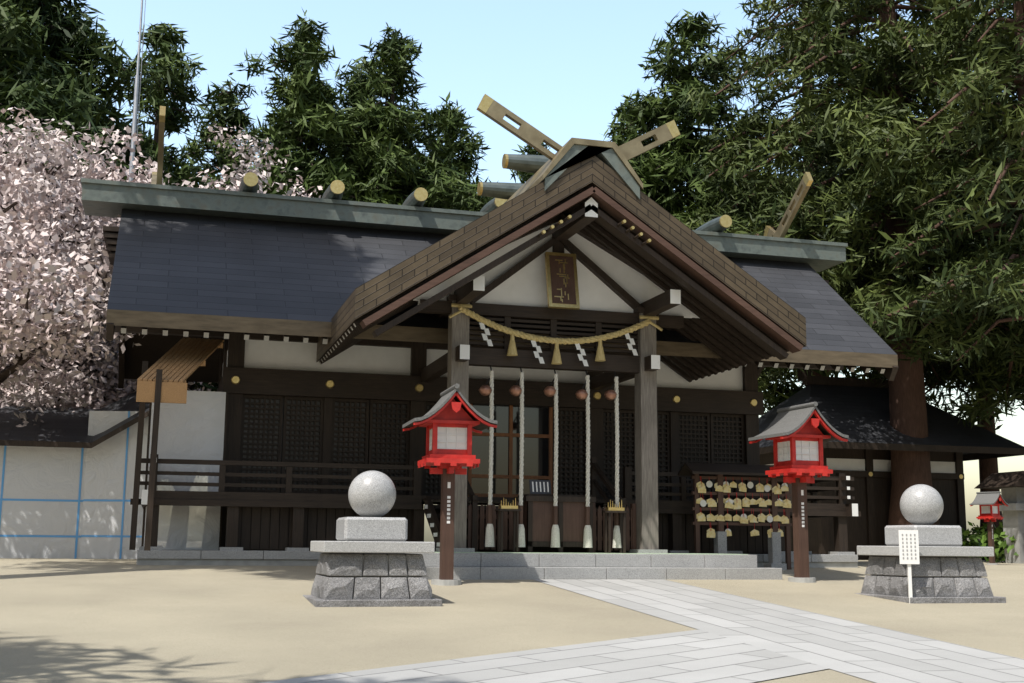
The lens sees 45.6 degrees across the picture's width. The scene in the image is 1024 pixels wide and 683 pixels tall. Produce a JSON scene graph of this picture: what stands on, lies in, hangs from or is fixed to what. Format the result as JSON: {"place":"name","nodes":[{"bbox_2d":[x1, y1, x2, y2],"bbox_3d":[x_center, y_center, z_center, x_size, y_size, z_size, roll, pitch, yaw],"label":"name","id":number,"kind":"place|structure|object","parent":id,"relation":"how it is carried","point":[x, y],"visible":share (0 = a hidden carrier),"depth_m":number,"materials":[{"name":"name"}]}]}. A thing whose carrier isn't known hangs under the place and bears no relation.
{"place":"outdoors","nodes":[
{"label":"outdoors","id":0,"kind":"place"},
{"bbox_2d":[0,558,1023,682],"bbox_3d":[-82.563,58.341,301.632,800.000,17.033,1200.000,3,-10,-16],"label":"ground","id":1,"kind":"structure","parent":0,"point":[65,620],"depth_m":12.18,"materials":[{"name":"beige sand"}]},
{"bbox_2d":[0,0,227,558],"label":"side annex","id":2,"kind":"object","parent":1,"relation":"on","point":[70,486],"visible":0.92,"depth_m":21.46,"materials":[{"name":"white paint"}]},
{"bbox_2d":[0,107,322,426],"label":"cherry","id":3,"kind":"object","parent":1,"relation":"on","point":[73,291],"depth_m":22.83,"materials":[{"name":"pink plant"}]},
{"bbox_2d":[303,471,441,606],"bbox_3d":[-1.630,2.333,14.061,1.400,1.680,1.400,3,-10,-16],"label":"monument","id":4,"kind":"object","parent":1,"relation":"on","point":[368,560],"visible":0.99,"depth_m":13.54,"materials":[{"name":"stone"}]},
{"bbox_2d":[402,383,497,585],"bbox_3d":[-0.865,1.960,16.433,1.125,2.683,1.040,3,-10,-14],"label":"lantern","id":5,"kind":"object","parent":1,"relation":"on","point":[452,419],"visible":0.99,"depth_m":16.30,"materials":[{"name":"red wood"}]},
{"bbox_2d":[136,549,857,579],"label":"stone platform","id":6,"kind":"structure","parent":1,"relation":"on","point":[554,565],"depth_m":18.11,"materials":[{"name":"stone"}]},
{"bbox_2d":[217,332,763,546],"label":"hall walls","id":7,"kind":"structure","parent":6,"relation":"on","point":[363,401],"depth_m":21.04,"materials":[{"name":"brown wood"}]},
{"bbox_2d":[81,178,898,388],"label":"roof","id":8,"kind":"structure","parent":7,"relation":"on","point":[215,263],"depth_m":21.10,"materials":[{"name":"grey metal"}]},
{"bbox_2d":[151,106,812,237],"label":"roof finials","id":9,"kind":"object","parent":8,"relation":"on","point":[793,206],"visible":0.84,"depth_m":24.00,"materials":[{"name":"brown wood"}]},
{"bbox_2d":[238,172,731,232],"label":"ridge logs","id":10,"kind":"object","parent":8,"relation":"on","point":[417,197],"visible":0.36,"depth_m":22.18,"materials":[{"name":"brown wood"}]},
{"bbox_2d":[121,326,884,373],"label":"rafters","id":11,"kind":"object","parent":8,"relation":"on","point":[790,365],"visible":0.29,"depth_m":19.01,"materials":[{"name":"brown wood"}]},
{"bbox_2d":[130,454,860,554],"bbox_3d":[-0.435,3.112,22.297,12.440,1.440,5.200,3,-10,-16],"label":"veranda","id":12,"kind":"object","parent":6,"relation":"on","point":[288,520],"visible":0.58,"depth_m":19.30,"materials":[{"name":"brown wood"}]},
{"bbox_2d":[424,457,630,552],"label":"stairs","id":13,"kind":"structure","parent":6,"relation":"on","point":[432,512],"depth_m":19.11,"materials":[{"name":"brown wood"}]},
{"bbox_2d":[466,480,635,552],"bbox_3d":[0.607,2.697,18.736,2.820,1.108,0.940,3,-10,-16],"label":"offering box","id":14,"kind":"object","parent":6,"relation":"on","point":[538,501],"visible":0.82,"depth_m":18.57,"materials":[{"name":"wood"}]},
{"bbox_2d":[413,197,698,552],"bbox_3d":[0.468,0.747,19.868,5.620,5.324,5.440,3,-10,-16],"label":"porch frame","id":15,"kind":"object","parent":6,"relation":"on","point":[616,291],"visible":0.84,"depth_m":19.13,"materials":[{"name":"brown wood"}]},
{"bbox_2d":[479,365,620,547],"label":"bell ropes","id":16,"kind":"object","parent":15,"relation":"attached to","point":[548,391],"visible":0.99,"depth_m":18.62,"materials":[{"name":"fabric"}]},
{"bbox_2d":[449,303,662,365],"bbox_3d":[0.715,-0.063,18.934,3.501,0.872,0.170,3,-10,-16],"label":"sacred straw rope","id":17,"kind":"object","parent":15,"relation":"attached to","point":[556,358],"visible":1,"depth_m":18.84,"materials":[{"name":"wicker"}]},
{"bbox_2d":[316,94,806,381],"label":"porch roof","id":18,"kind":"structure","parent":15,"relation":"on","point":[744,318],"depth_m":18.15,"materials":[{"name":"brown wood"}]},
{"bbox_2d":[545,252,579,309],"bbox_3d":[0.783,-0.951,19.015,0.500,0.922,0.252,3,-10,-16],"label":"name plaque","id":19,"kind":"object","parent":15,"relation":"attached to","point":[562,282],"visible":1,"depth_m":18.97,"materials":[{"name":"wood"}]},
{"bbox_2d":[0,0,1023,562],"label":"trees","id":20,"kind":"object","parent":1,"relation":"on","point":[42,84],"depth_m":32.10,"materials":[{"name":"green plant"}]},
{"bbox_2d":[678,463,791,569],"bbox_3d":[3.874,2.967,20.469,2.070,1.800,0.600,3,-10,-16],"label":"ema rack","id":21,"kind":"object","parent":1,"relation":"on","point":[718,473],"visible":0.99,"depth_m":20.44,"materials":[{"name":"brown wood"}]},
{"bbox_2d":[748,402,848,582],"bbox_3d":[4.321,2.294,18.305,1.125,2.683,1.040,4,-10,-19],"label":"lantern","id":22,"kind":"object","parent":1,"relation":"on","point":[799,435],"visible":1,"depth_m":18.19,"materials":[{"name":"red wood"}]},
{"bbox_2d":[759,369,1023,559],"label":"side shrine","id":23,"kind":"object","parent":1,"relation":"on","point":[856,410],"visible":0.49,"depth_m":31.03,"materials":[{"name":"brown wood"}]},
{"bbox_2d":[898,530,919,602],"bbox_3d":[4.965,2.861,15.204,0.240,1.000,0.062,0,-9,4],"label":"notice sign","id":24,"kind":"object","parent":1,"relation":"on","point":[908,547],"visible":0.97,"depth_m":15.22,"materials":[{"name":"white"}]},
{"bbox_2d":[855,484,1005,603],"bbox_3d":[5.436,2.729,16.081,1.400,1.680,1.400,3,-10,-16],"label":"monument","id":25,"kind":"object","parent":1,"relation":"on","point":[948,580],"visible":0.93,"depth_m":15.64,"materials":[{"name":"stone"}]},
{"bbox_2d":[969,491,1008,564],"bbox_3d":[9.395,3.676,23.905,0.563,1.442,0.520,7,-12,-35],"label":"lantern","id":26,"kind":"object","parent":1,"relation":"on","point":[988,503],"visible":0.98,"depth_m":23.88,"materials":[{"name":"red wood"}]},
{"bbox_2d":[974,471,1023,563],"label":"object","id":27,"kind":"structure","parent":1,"relation":"on","point":[1010,485],"depth_m":26.36,"materials":[{"name":"concrete"}]},
{"bbox_2d":[61,0,1023,541],"label":"sky","id":28,"kind":"structure","parent":0,"point":[563,67],"materials":[{"name":"blue"}]},
{"bbox_2d":[260,579,1023,682],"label":"paved path","id":29,"kind":"structure","parent":0,"point":[735,639],"depth_m":10.24,"materials":[{"name":"grey stone"}]}
]}

